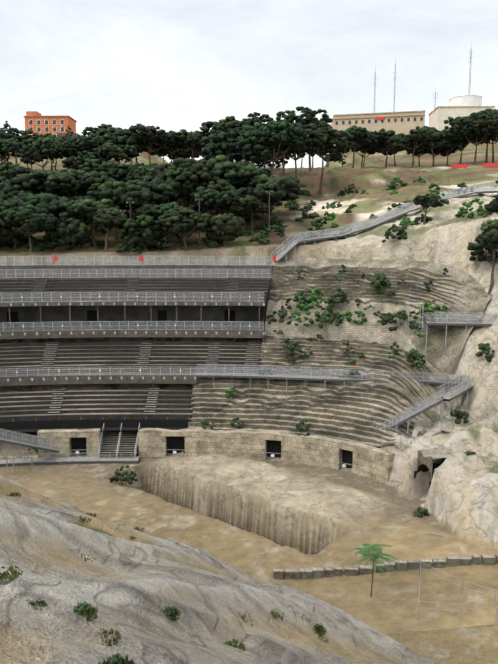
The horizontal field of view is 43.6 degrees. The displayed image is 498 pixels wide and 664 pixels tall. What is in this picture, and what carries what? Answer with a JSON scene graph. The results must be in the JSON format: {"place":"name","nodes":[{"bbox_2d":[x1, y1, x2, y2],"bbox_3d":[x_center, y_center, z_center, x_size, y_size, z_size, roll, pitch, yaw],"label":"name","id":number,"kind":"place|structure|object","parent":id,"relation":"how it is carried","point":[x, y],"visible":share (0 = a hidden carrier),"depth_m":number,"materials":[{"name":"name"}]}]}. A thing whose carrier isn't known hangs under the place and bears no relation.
{"place":"outdoors","nodes":[
{"label":"outdoors","id":0,"kind":"place"},
{"bbox_2d":[0,196,497,634],"bbox_3d":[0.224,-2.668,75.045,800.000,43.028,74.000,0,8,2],"label":"ground","id":1,"kind":"structure","parent":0,"point":[260,520],"depth_m":63.27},
{"bbox_2d":[0,265,272,437],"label":"grandstand wood","id":2,"kind":"object","parent":1,"relation":"on","point":[31,413],"visible":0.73,"depth_m":86.39,"materials":[{"name":"grey wood"}]},
{"bbox_2d":[0,256,275,381],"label":"railings","id":3,"kind":"object","parent":2,"relation":"attached to","point":[123,273],"visible":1,"depth_m":86.58,"materials":[{"name":"grey metal"}]},
{"bbox_2d":[37,428,394,483],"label":"arena wall","id":4,"kind":"structure","parent":1,"relation":"on","point":[361,458],"depth_m":74.04,"materials":[{"name":"stone"}]},
{"bbox_2d":[0,176,497,663],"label":"shrubs","id":5,"kind":"object","parent":1,"relation":"on","point":[86,609],"visible":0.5,"depth_m":86.09,"materials":[{"name":"green plant"}]},
{"bbox_2d":[0,422,497,624],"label":"arena stair barriers","id":6,"kind":"object","parent":1,"relation":"on","point":[119,446],"visible":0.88,"depth_m":69.77,"materials":[{"name":"grey metal"}]},
{"bbox_2d":[188,258,492,450],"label":"stone seating tiers","id":7,"kind":"object","parent":1,"relation":"on","point":[357,412],"visible":0.88,"depth_m":80.44,"materials":[{"name":"stone"}]},
{"bbox_2d":[195,184,497,433],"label":"steel walkway stairs","id":8,"kind":"structure","parent":1,"relation":"on","point":[460,389],"depth_m":79.53,"materials":[{"name":"grey metal"}]},
{"bbox_2d":[348,543,399,596],"bbox_3d":[8.977,17.279,44.751,3.805,4.041,3.301,6,9,36],"label":"ailanthus tree","id":9,"kind":"object","parent":1,"relation":"on","point":[368,547],"visible":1,"depth_m":44.49,"materials":[{"name":"green plant"}]},
{"bbox_2d":[414,447,449,487],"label":"rock arch","id":10,"kind":"structure","parent":1,"relation":"on","point":[425,463],"depth_m":62.43,"materials":[{"name":"stone"}]},
{"bbox_2d":[0,475,497,663],"bbox_3d":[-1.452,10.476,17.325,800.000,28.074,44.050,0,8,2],"label":"ground","id":11,"kind":"structure","parent":0,"point":[129,589],"depth_m":10.87,"materials":[{"name":"grey stone"}]},
{"bbox_2d":[0,138,497,239],"bbox_3d":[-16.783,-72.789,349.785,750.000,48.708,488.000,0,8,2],"label":"hill terrain","id":12,"kind":"structure","parent":0,"point":[374,177],"depth_m":152.96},
{"bbox_2d":[1,122,497,294],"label":"trunks","id":13,"kind":"object","parent":12,"relation":"on","point":[274,159],"visible":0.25,"depth_m":145.16,"materials":[{"name":"brown plant"}]},
{"bbox_2d":[0,106,497,262],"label":"tree canopy","id":14,"kind":"object","parent":13,"relation":"attached to","point":[206,177],"visible":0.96,"depth_m":117.73,"materials":[{"name":"green plant"}]},
{"bbox_2d":[23,95,495,161],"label":"buildings","id":15,"kind":"structure","parent":12,"relation":"on","point":[405,122],"depth_m":292.63,"materials":[{"name":"orange paint"}]},
{"bbox_2d":[314,42,473,117],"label":"antenna masts","id":16,"kind":"object","parent":15,"relation":"on","point":[433,93],"visible":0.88,"depth_m":308.45,"materials":[{"name":"grey metal"}]},
{"bbox_2d":[41,159,497,245],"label":"lamp posts","id":17,"kind":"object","parent":12,"relation":"on","point":[277,167],"depth_m":161.85,"materials":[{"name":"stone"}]}
]}

